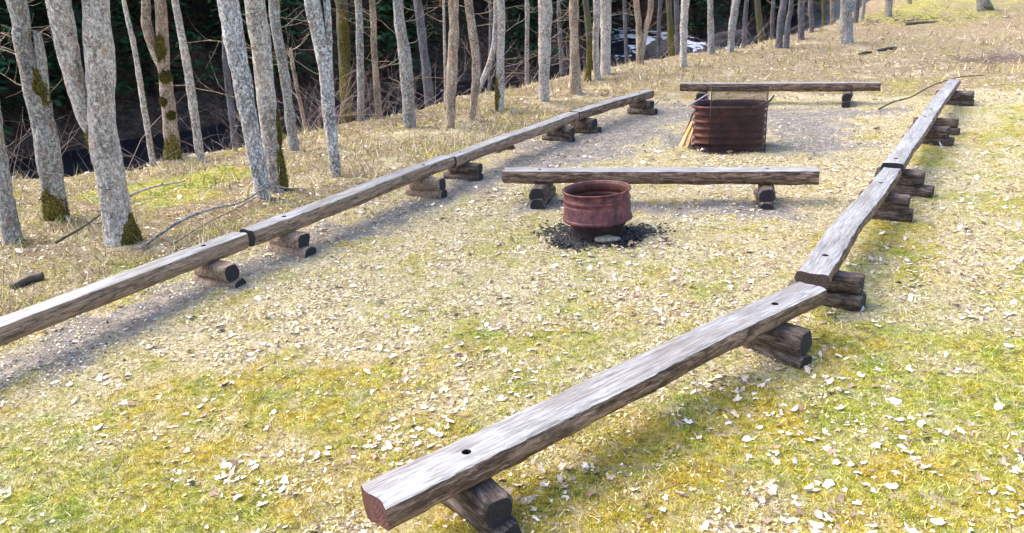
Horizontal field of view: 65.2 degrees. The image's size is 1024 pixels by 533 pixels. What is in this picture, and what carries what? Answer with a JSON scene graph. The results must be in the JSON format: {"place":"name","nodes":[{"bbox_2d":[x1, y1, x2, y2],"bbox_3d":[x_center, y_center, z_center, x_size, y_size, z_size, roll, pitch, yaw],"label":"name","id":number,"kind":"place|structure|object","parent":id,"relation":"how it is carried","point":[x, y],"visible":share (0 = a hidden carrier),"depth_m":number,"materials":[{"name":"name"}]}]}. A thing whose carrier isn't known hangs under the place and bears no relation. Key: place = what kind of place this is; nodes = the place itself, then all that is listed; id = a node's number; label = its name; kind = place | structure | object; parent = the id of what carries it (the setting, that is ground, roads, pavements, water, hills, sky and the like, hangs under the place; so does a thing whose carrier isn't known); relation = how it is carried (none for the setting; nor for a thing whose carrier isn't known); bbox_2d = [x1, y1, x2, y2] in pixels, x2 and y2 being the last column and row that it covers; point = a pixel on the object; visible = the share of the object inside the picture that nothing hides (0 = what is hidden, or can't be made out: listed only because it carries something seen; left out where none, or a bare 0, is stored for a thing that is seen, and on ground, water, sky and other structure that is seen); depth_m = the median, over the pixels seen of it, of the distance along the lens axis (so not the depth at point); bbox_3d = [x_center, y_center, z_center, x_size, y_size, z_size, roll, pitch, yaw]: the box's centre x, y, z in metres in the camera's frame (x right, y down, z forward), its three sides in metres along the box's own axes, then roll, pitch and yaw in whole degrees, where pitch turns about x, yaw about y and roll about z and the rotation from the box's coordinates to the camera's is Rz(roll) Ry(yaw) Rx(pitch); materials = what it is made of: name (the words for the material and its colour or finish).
{"place":"outdoors","nodes":[
{"label":"outdoors","id":0,"kind":"place"},
{"bbox_2d":[9,0,869,179],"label":"water","id":1,"kind":"structure","parent":0,"point":[72,161],"depth_m":32.08,"materials":[{"name":"liquid"}]},
{"bbox_2d":[0,0,1023,532],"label":"ground","id":2,"kind":"structure","parent":0,"point":[824,34],"depth_m":7.30,"materials":[{"name":"yellow plant"}]},
{"bbox_2d":[0,105,23,244],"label":"bare tree","id":3,"kind":"object","parent":2,"relation":"on","point":[10,226],"visible":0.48,"depth_m":9.65,"materials":[{"name":"grey plant"}]},
{"bbox_2d":[9,272,44,289],"bbox_3d":[-5.080,0.160,8.393,0.133,0.145,0.340,15,27,41],"label":"fallen log","id":4,"kind":"object","parent":2,"relation":"on","point":[23,281],"visible":0.97,"depth_m":8.37,"materials":[{"name":"brown wood"}]},
{"bbox_2d":[0,0,68,145],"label":"spruce tree","id":5,"kind":"object","parent":2,"relation":"on","point":[4,61],"visible":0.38,"depth_m":26.06,"materials":[{"name":"green plant"}]},
{"bbox_2d":[0,0,82,221],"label":"bare tree","id":6,"kind":"object","parent":2,"relation":"on","point":[33,69],"visible":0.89,"depth_m":10.14,"materials":[{"name":"grey plant"}]},
{"bbox_2d":[0,0,151,110],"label":"spruce tree","id":7,"kind":"object","parent":2,"relation":"on","point":[49,48],"visible":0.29,"depth_m":27.19,"materials":[{"name":"green plant"}]},
{"bbox_2d":[55,213,100,243],"bbox_3d":[-5.274,-0.594,10.074,0.269,0.323,1.048,3,21,16],"label":"fallen branch","id":8,"kind":"object","parent":2,"relation":"on","point":[71,233],"visible":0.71,"depth_m":9.96,"materials":[{"name":"wood"}]},
{"bbox_2d":[45,0,142,246],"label":"bare tree","id":9,"kind":"object","parent":2,"relation":"on","point":[91,94],"visible":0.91,"depth_m":8.97,"materials":[{"name":"grey plant"}]},
{"bbox_2d":[0,232,248,345],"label":"log bench","id":10,"kind":"object","parent":2,"relation":"on","point":[205,263],"visible":0.99,"depth_m":7.26,"materials":[{"name":"black wood"}]},
{"bbox_2d":[122,0,156,166],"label":"bare tree","id":11,"kind":"object","parent":2,"relation":"on","point":[146,121],"visible":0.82,"depth_m":13.91,"materials":[{"name":"grey plant"}]},
{"bbox_2d":[96,161,192,212],"bbox_3d":[-5.185,-1.181,11.539,0.511,0.379,1.711,3,21,17],"label":"fallen branch","id":12,"kind":"object","parent":2,"relation":"on","point":[133,194],"visible":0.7,"depth_m":11.86,"materials":[{"name":"wood"}]},
{"bbox_2d":[72,0,223,95],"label":"spruce tree","id":13,"kind":"object","parent":2,"relation":"on","point":[151,66],"visible":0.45,"depth_m":30.00,"materials":[{"name":"green plant"}]},
{"bbox_2d":[141,0,182,160],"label":"bare tree","id":14,"kind":"object","parent":2,"relation":"on","point":[159,48],"visible":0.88,"depth_m":13.88,"materials":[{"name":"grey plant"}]},
{"bbox_2d":[171,0,205,160],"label":"bare tree","id":15,"kind":"object","parent":2,"relation":"on","point":[193,110],"visible":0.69,"depth_m":13.66,"materials":[{"name":"grey plant"}]},
{"bbox_2d":[169,193,263,244],"bbox_3d":[-3.723,-0.710,10.105,1.584,0.380,0.751,-21,27,-40],"label":"fallen branch","id":16,"kind":"object","parent":2,"relation":"on","point":[190,232],"visible":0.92,"depth_m":10.18,"materials":[{"name":"brown wood"}]},
{"bbox_2d":[168,0,289,192],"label":"bare tree","id":17,"kind":"object","parent":2,"relation":"on","point":[271,126],"visible":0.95,"depth_m":11.24,"materials":[{"name":"grey plant"}]},
{"bbox_2d":[221,24,239,149],"bbox_3d":[-5.924,-6.790,16.134,3.148,11.261,3.920,-3,20,0],"label":"bare tree","id":18,"kind":"object","parent":2,"relation":"on","point":[228,88],"visible":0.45,"depth_m":17.14,"materials":[{"name":"grey plant"}]},
{"bbox_2d":[171,0,293,46],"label":"spruce tree","id":19,"kind":"object","parent":2,"relation":"on","point":[198,11],"visible":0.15,"depth_m":35.05,"materials":[{"name":"green plant"}]},
{"bbox_2d":[158,0,311,199],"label":"bare tree","id":20,"kind":"object","parent":2,"relation":"on","point":[230,16],"visible":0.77,"depth_m":10.56,"materials":[{"name":"grey plant"}]},
{"bbox_2d":[224,0,304,150],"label":"bare tree","id":21,"kind":"object","parent":2,"relation":"on","point":[282,64],"visible":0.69,"depth_m":14.22,"materials":[{"name":"grey plant"}]},
{"bbox_2d":[193,0,356,91],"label":"spruce tree","id":22,"kind":"object","parent":2,"relation":"on","point":[294,32],"visible":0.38,"depth_m":33.38,"materials":[{"name":"green plant"}]},
{"bbox_2d":[251,34,309,130],"bbox_3d":[-4.945,-3.900,17.554,1.491,3.072,2.026,-16,24,-32],"label":"bare tree","id":23,"kind":"object","parent":2,"relation":"on","point":[294,74],"visible":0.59,"depth_m":17.58,"materials":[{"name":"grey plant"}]},
{"bbox_2d":[281,0,395,176],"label":"bare tree","id":24,"kind":"object","parent":2,"relation":"on","point":[321,36],"visible":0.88,"depth_m":11.82,"materials":[{"name":"grey plant"}]},
{"bbox_2d":[335,0,353,122],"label":"bare tree","id":25,"kind":"object","parent":2,"relation":"on","point":[343,36],"visible":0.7,"depth_m":17.60,"materials":[{"name":"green plant"}]},
{"bbox_2d":[240,155,454,257],"bbox_3d":[-1.800,-0.750,9.957,0.622,0.505,3.763,9,23,29],"label":"log bench","id":26,"kind":"object","parent":2,"relation":"on","point":[280,234],"visible":0.98,"depth_m":9.39,"materials":[{"name":"black wood"}]},
{"bbox_2d":[354,0,364,121],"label":"bare tree","id":27,"kind":"object","parent":2,"relation":"on","point":[359,48],"visible":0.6,"depth_m":16.91,"materials":[{"name":"grey plant"}]},
{"bbox_2d":[332,0,418,118],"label":"bare tree","id":28,"kind":"object","parent":2,"relation":"on","point":[374,56],"visible":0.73,"depth_m":17.51,"materials":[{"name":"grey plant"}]},
{"bbox_2d":[340,0,438,127],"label":"bare tree","id":29,"kind":"object","parent":2,"relation":"on","point":[406,81],"visible":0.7,"depth_m":15.79,"materials":[{"name":"grey plant"}]},
{"bbox_2d":[331,0,462,87],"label":"spruce tree","id":30,"kind":"object","parent":2,"relation":"on","point":[387,36],"visible":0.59,"depth_m":36.64,"materials":[{"name":"green plant"}]},
{"bbox_2d":[0,0,796,157],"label":"dead thicket","id":31,"kind":"object","parent":2,"relation":"on","point":[316,62],"visible":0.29,"depth_m":35.05,"materials":[{"name":"brown"}]},
{"bbox_2d":[363,0,468,53],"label":"spruce tree","id":32,"kind":"object","parent":2,"relation":"on","point":[412,32],"visible":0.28,"depth_m":39.50,"materials":[{"name":"green plant"}]},
{"bbox_2d":[403,0,447,107],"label":"bare tree","id":33,"kind":"object","parent":2,"relation":"on","point":[424,56],"visible":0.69,"depth_m":19.77,"materials":[{"name":"grey plant"}]},
{"bbox_2d":[413,0,446,106],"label":"bare tree","id":34,"kind":"object","parent":2,"relation":"on","point":[444,47],"visible":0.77,"depth_m":18.15,"materials":[{"name":"brown plant"}]},
{"bbox_2d":[445,0,458,129],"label":"bare tree","id":35,"kind":"object","parent":2,"relation":"on","point":[452,59],"visible":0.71,"depth_m":15.17,"materials":[{"name":"plant"}]},
{"bbox_2d":[6,7,898,207],"bbox_3d":[1.795,-5.110,23.272,7.649,5.025,35.314,15,27,41],"label":"brushwood","id":36,"kind":"object","parent":2,"relation":"on","point":[340,112],"visible":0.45,"depth_m":17.09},
{"bbox_2d":[0,102,915,403],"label":"gravel","id":37,"kind":"structure","parent":2,"relation":"on","point":[404,230],"depth_m":9.58,"materials":[{"name":"grey gravel"}]},
{"bbox_2d":[427,0,515,120],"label":"bare tree","id":38,"kind":"object","parent":2,"relation":"on","point":[473,38],"visible":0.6,"depth_m":15.76,"materials":[{"name":"brown plant"}]},
{"bbox_2d":[488,0,492,91],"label":"bare tree","id":39,"kind":"object","parent":2,"relation":"on","point":[490,35],"visible":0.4,"depth_m":23.05,"materials":[{"name":"grey plant"}]},
{"bbox_2d":[443,112,578,180],"bbox_3d":[0.124,-1.972,13.027,0.610,0.469,3.882,9,23,30],"label":"log bench","id":40,"kind":"object","parent":2,"relation":"on","point":[557,128],"visible":0.97,"depth_m":12.51,"materials":[{"name":"black wood"}]},
{"bbox_2d":[0,76,1023,532],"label":"moss","id":41,"kind":"object","parent":2,"relation":"on","point":[620,438],"visible":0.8,"depth_m":5.37,"materials":[{"name":"green plant"}]},
{"bbox_2d":[0,0,1023,345],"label":"dead undergrowth","id":42,"kind":"object","parent":2,"relation":"on","point":[348,168],"visible":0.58,"depth_m":13.76,"materials":[{"name":"dry twigs"},{"name":"bark"}]},
{"bbox_2d":[0,50,1023,532],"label":"twigs","id":43,"kind":"object","parent":2,"relation":"on","point":[506,372],"visible":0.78,"depth_m":5.65,"materials":[{"name":"brown wood"}]},
{"bbox_2d":[0,32,1023,532],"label":"leaf crumbs","id":44,"kind":"object","parent":2,"relation":"on","point":[716,510],"visible":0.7,"depth_m":7.08,"materials":[{"name":"beige plant"}]},
{"bbox_2d":[0,15,1023,532],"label":"fallen leaves","id":45,"kind":"object","parent":2,"relation":"on","point":[770,487],"depth_m":6.06,"materials":[{"name":"beige plant"}]},
{"bbox_2d":[478,0,546,110],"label":"bare tree","id":46,"kind":"object","parent":2,"relation":"on","point":[497,49],"visible":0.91,"depth_m":17.41,"materials":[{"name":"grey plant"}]},
{"bbox_2d":[525,0,529,84],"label":"bare tree","id":47,"kind":"object","parent":2,"relation":"on","point":[527,9],"visible":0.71,"depth_m":23.11,"materials":[{"name":"grey plant"}]},
{"bbox_2d":[476,0,582,18],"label":"spruce tree","id":48,"kind":"object","parent":2,"relation":"on","point":[555,9],"visible":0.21,"depth_m":46.72,"materials":[{"name":"green plant"}]},
{"bbox_2d":[504,0,583,67],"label":"spruce tree","id":49,"kind":"object","parent":2,"relation":"on","point":[533,23],"visible":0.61,"depth_m":42.50,"materials":[{"name":"green plant"}]},
{"bbox_2d":[505,0,583,101],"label":"bare tree","id":50,"kind":"object","parent":2,"relation":"on","point":[545,22],"visible":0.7,"depth_m":18.00,"materials":[{"name":"grey plant"}]},
{"bbox_2d":[557,0,564,76],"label":"bare tree","id":51,"kind":"object","parent":2,"relation":"on","point":[559,25],"visible":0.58,"depth_m":26.02,"materials":[{"name":"brown plant"}]},
{"bbox_2d":[538,0,593,93],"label":"bare tree","id":52,"kind":"object","parent":2,"relation":"on","point":[574,77],"visible":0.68,"depth_m":19.20,"materials":[{"name":"grey plant"}]},
{"bbox_2d":[361,282,826,532],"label":"log bench","id":53,"kind":"object","parent":2,"relation":"on","point":[456,476],"visible":1,"depth_m":4.60,"materials":[{"name":"black wood"}]},
{"bbox_2d":[553,0,635,49],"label":"spruce tree","id":54,"kind":"object","parent":2,"relation":"on","point":[581,17],"visible":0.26,"depth_m":49.51,"materials":[{"name":"green plant"}]},
{"bbox_2d":[592,0,600,80],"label":"bare tree","id":55,"kind":"object","parent":2,"relation":"on","point":[595,41],"visible":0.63,"depth_m":21.61,"materials":[{"name":"grey plant"}]},
{"bbox_2d":[553,0,644,81],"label":"bare tree","id":56,"kind":"object","parent":2,"relation":"on","point":[589,42],"visible":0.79,"depth_m":21.50,"materials":[{"name":"brown plant"}]},
{"bbox_2d":[530,220,680,254],"bbox_3d":[0.991,-0.323,8.942,1.712,0.053,1.242,2,21,14],"label":"charcoal","id":57,"kind":"object","parent":2,"relation":"on","point":[566,237],"visible":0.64,"depth_m":9.01,"materials":[{"name":"black"}]},
{"bbox_2d":[562,180,632,239],"bbox_3d":[0.967,-0.643,9.068,0.794,0.529,0.790,-3,20,0],"label":"wheel rim fire pit","id":58,"kind":"object","parent":57,"relation":"on","point":[593,209],"visible":1,"depth_m":8.82,"materials":[{"name":"metal"}]},
{"bbox_2d":[600,0,611,75],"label":"bare tree","id":59,"kind":"object","parent":2,"relation":"on","point":[605,49],"visible":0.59,"depth_m":22.39,"materials":[{"name":"grey plant"}]},
{"bbox_2d":[594,234,620,242],"bbox_3d":[1.055,-0.302,8.821,0.295,0.092,0.158,-3,20,0],"label":"stone","id":60,"kind":"object","parent":2,"relation":"on","point":[608,238],"visible":1,"depth_m":8.77,"materials":[{"name":"grey stone"}]},
{"bbox_2d":[569,90,657,133],"bbox_3d":[2.038,-3.015,15.625,0.641,0.485,2.884,12,25,35],"label":"log bench","id":61,"kind":"object","parent":2,"relation":"on","point":[638,103],"visible":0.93,"depth_m":15.44,"materials":[{"name":"black wood"}]},
{"bbox_2d":[622,0,628,63],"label":"bare tree","id":62,"kind":"object","parent":2,"relation":"on","point":[625,33],"visible":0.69,"depth_m":28.88,"materials":[{"name":"grey plant"}]},
{"bbox_2d":[614,0,667,63],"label":"bare tree","id":63,"kind":"object","parent":2,"relation":"on","point":[641,40],"visible":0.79,"depth_m":24.52,"materials":[{"name":"brown plant"}]},
{"bbox_2d":[646,0,664,59],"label":"bare tree","id":64,"kind":"object","parent":2,"relation":"on","point":[659,27],"visible":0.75,"depth_m":34.63,"materials":[{"name":"grey plant"}]},
{"bbox_2d":[502,167,819,209],"bbox_3d":[1.804,-0.996,10.121,3.918,0.484,0.757,1,20,12],"label":"log bench","id":65,"kind":"object","parent":2,"relation":"on","point":[542,193],"visible":0.96,"depth_m":9.96,"materials":[{"name":"black wood"}]},
{"bbox_2d":[644,39,692,58],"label":"boulder","id":66,"kind":"object","parent":2,"relation":"on","point":[651,49],"visible":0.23,"depth_m":44.97,"materials":[{"name":"grey stone"}]},
{"bbox_2d":[666,0,673,56],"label":"bare tree","id":67,"kind":"object","parent":2,"relation":"on","point":[670,31],"visible":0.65,"depth_m":27.94,"materials":[{"name":"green plant"}]},
{"bbox_2d":[674,0,679,54],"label":"bare tree","id":68,"kind":"object","parent":2,"relation":"on","point":[677,21],"visible":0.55,"depth_m":30.72,"materials":[{"name":"grey plant"}]},
{"bbox_2d":[680,0,689,66],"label":"bare tree","id":69,"kind":"object","parent":2,"relation":"on","point":[684,26],"visible":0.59,"depth_m":22.96,"materials":[{"name":"grey plant"}]},
{"bbox_2d":[679,122,693,146],"bbox_3d":[2.845,-2.139,13.070,0.047,0.472,0.084,23,4,-34],"label":"firewood stick","id":70,"kind":"object","parent":2,"relation":"on","point":[684,138],"visible":0.95,"depth_m":13.05,"materials":[{"name":"brown wood"}]},
{"bbox_2d":[686,127,693,146],"bbox_3d":[2.898,-2.088,13.021,0.041,0.375,0.064,18,2,-42],"label":"firewood stick","id":71,"kind":"object","parent":2,"relation":"on","point":[689,138],"visible":0.91,"depth_m":13.01,"materials":[{"name":"brown wood"}]},
{"bbox_2d":[649,0,740,34],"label":"spruce tree","id":72,"kind":"object","parent":2,"relation":"on","point":[697,19],"visible":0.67,"depth_m":57.87,"materials":[{"name":"green plant"}]},
{"bbox_2d":[707,0,714,54],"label":"bare tree","id":73,"kind":"object","parent":2,"relation":"on","point":[710,33],"visible":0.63,"depth_m":25.62,"materials":[{"name":"grey plant"}]},
{"bbox_2d":[705,29,752,46],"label":"boulder","id":74,"kind":"object","parent":2,"relation":"on","point":[720,39],"visible":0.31,"depth_m":49.50,"materials":[{"name":"grey stone"}]},
{"bbox_2d":[688,94,774,149],"bbox_3d":[3.511,-2.355,12.881,1.312,0.863,0.825,3,21,15],"label":"firebox","id":75,"kind":"object","parent":2,"relation":"on","point":[701,124],"visible":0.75,"depth_m":12.68,"materials":[{"name":"brown metal"}]},
{"bbox_2d":[727,0,739,52],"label":"bare tree","id":76,"kind":"object","parent":2,"relation":"on","point":[733,22],"visible":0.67,"depth_m":26.06,"materials":[{"name":"grey plant"}]},
{"bbox_2d":[709,86,768,152],"bbox_3d":[3.510,-2.259,12.420,0.857,1.059,0.048,4,21,19],"label":"wire screen","id":77,"kind":"object","parent":2,"relation":"on","point":[752,122],"visible":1,"depth_m":12.40,"materials":[{"name":"metal"}]},
{"bbox_2d":[742,0,748,47],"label":"bare tree","id":78,"kind":"object","parent":2,"relation":"on","point":[745,10],"visible":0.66,"depth_m":36.50,"materials":[{"name":"grey plant"}]},
{"bbox_2d":[722,0,775,22],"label":"spruce tree","id":79,"kind":"object","parent":2,"relation":"on","point":[751,13],"visible":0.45,"depth_m":63.69,"materials":[{"name":"green plant"}]},
{"bbox_2d":[754,0,765,42],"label":"bare tree","id":80,"kind":"object","parent":2,"relation":"on","point":[758,15],"visible":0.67,"depth_m":30.72,"materials":[{"name":"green plant"}]},
{"bbox_2d":[769,0,774,39],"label":"bare tree","id":81,"kind":"object","parent":2,"relation":"on","point":[772,2],"visible":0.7,"depth_m":35.53,"materials":[{"name":"grey plant"}]},
{"bbox_2d":[754,0,797,21],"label":"spruce tree","id":82,"kind":"object","parent":2,"relation":"on","point":[768,10],"visible":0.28,"depth_m":67.00,"materials":[{"name":"green plant"}]},
{"bbox_2d":[680,81,881,107],"bbox_3d":[5.529,-3.605,16.734,3.988,0.480,0.829,4,21,19],"label":"log bench","id":83,"kind":"object","parent":2,"relation":"on","point":[704,88],"visible":0.88,"depth_m":16.52,"materials":[{"name":"black wood"}]},
{"bbox_2d":[775,0,787,47],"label":"bare tree","id":84,"kind":"object","parent":2,"relation":"on","point":[780,21],"visible":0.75,"depth_m":27.29,"materials":[{"name":"grey plant"}]},
{"bbox_2d":[761,0,821,18],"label":"spruce tree","id":85,"kind":"object","parent":2,"relation":"on","point":[794,9],"visible":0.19,"depth_m":69.60,"materials":[{"name":"green plant"}]},
{"bbox_2d":[783,0,814,48],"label":"bare tree","id":86,"kind":"object","parent":2,"relation":"on","point":[786,42],"visible":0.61,"depth_m":26.70,"materials":[{"name":"grey plant"}]},
{"bbox_2d":[798,0,804,39],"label":"bare tree","id":87,"kind":"object","parent":2,"relation":"on","point":[801,17],"visible":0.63,"depth_m":29.28,"materials":[{"name":"grey plant"}]},
{"bbox_2d":[804,0,814,32],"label":"bare tree","id":88,"kind":"object","parent":2,"relation":"on","point":[810,14],"visible":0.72,"depth_m":32.09,"materials":[{"name":"grey plant"}]},
{"bbox_2d":[821,0,826,26],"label":"bare tree","id":89,"kind":"object","parent":2,"relation":"on","point":[823,6],"visible":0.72,"depth_m":37.27,"materials":[{"name":"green plant"}]},
{"bbox_2d":[830,0,833,24],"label":"bare tree","id":90,"kind":"object","parent":2,"relation":"on","point":[831,10],"visible":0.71,"depth_m":36.12,"materials":[{"name":"grey plant"}]},
{"bbox_2d":[839,0,853,44],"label":"bare tree","id":91,"kind":"object","parent":2,"relation":"on","point":[846,25],"visible":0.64,"depth_m":26.99,"materials":[{"name":"grey plant"}]},
{"bbox_2d":[787,167,913,311],"bbox_3d":[3.526,-0.348,8.061,0.644,0.458,3.952,10,24,31],"label":"log bench","id":92,"kind":"object","parent":2,"relation":"on","point":[829,253],"visible":0.96,"depth_m":7.18,"materials":[{"name":"black wood"}]},
{"bbox_2d":[853,0,859,22],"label":"bare tree","id":93,"kind":"object","parent":2,"relation":"on","point":[856,8],"visible":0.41,"depth_m":33.51,"materials":[{"name":"grey plant"}]},
{"bbox_2d":[860,0,865,20],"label":"bare tree","id":94,"kind":"object","parent":2,"relation":"on","point":[863,9],"visible":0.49,"depth_m":34.12,"materials":[{"name":"grey plant"}]},
{"bbox_2d":[884,0,892,16],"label":"bare tree","id":95,"kind":"object","parent":2,"relation":"on","point":[888,6],"visible":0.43,"depth_m":34.72,"materials":[{"name":"grey plant"}]},
{"bbox_2d":[771,8,1009,30],"bbox_3d":[17.150,-10.341,33.121,14.005,0.673,4.979,-3,20,0],"label":"brush heap","id":96,"kind":"object","parent":2,"relation":"on","point":[913,19],"visible":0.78,"depth_m":32.53,"materials":[{"name":"brown wood"}]},
{"bbox_2d":[869,110,954,197],"bbox_3d":[5.709,-1.639,11.231,0.753,0.482,4.006,9,23,31],"label":"log bench","id":97,"kind":"object","parent":2,"relation":"on","point":[922,130],"visible":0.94,"depth_m":10.24,"materials":[{"name":"black wood"}]},
{"bbox_2d":[905,21,938,24],"bbox_3d":[16.514,-9.793,32.218,1.230,0.164,0.192,0,20,9],"label":"fallen log","id":98,"kind":"object","parent":2,"relation":"on","point":[918,22],"visible":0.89,"depth_m":32.19,"materials":[{"name":"brown wood"}]},
{"bbox_2d":[878,75,983,109],"bbox_3d":[8.501,-3.538,16.044,3.337,0.401,0.134,-14,23,-27],"label":"long stick","id":99,"kind":"object","parent":2,"relation":"on","point":[923,90],"visible":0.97,"depth_m":15.79,"materials":[{"name":"brown wood"}]},
{"bbox_2d":[909,79,974,135],"bbox_3d":[7.817,-2.879,14.391,0.739,0.456,4.053,10,23,31],"label":"log bench","id":100,"kind":"object","parent":2,"relation":"on","point":[948,94],"visible":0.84,"depth_m":14.36,"materials":[{"name":"black wood"}]},
{"bbox_2d":[904,40,1023,67],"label":"brush heap","id":101,"kind":"object","parent":2,"relation":"on","point":[1012,57],"visible":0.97,"depth_m":21.57,"materials":[{"name":"wood"}]},
{"bbox_2d":[976,0,994,10],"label":"bare tree","id":102,"kind":"object","parent":2,"relation":"on","point":[984,5],"visible":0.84,"depth_m":34.14,"materials":[{"name":"grey plant"}]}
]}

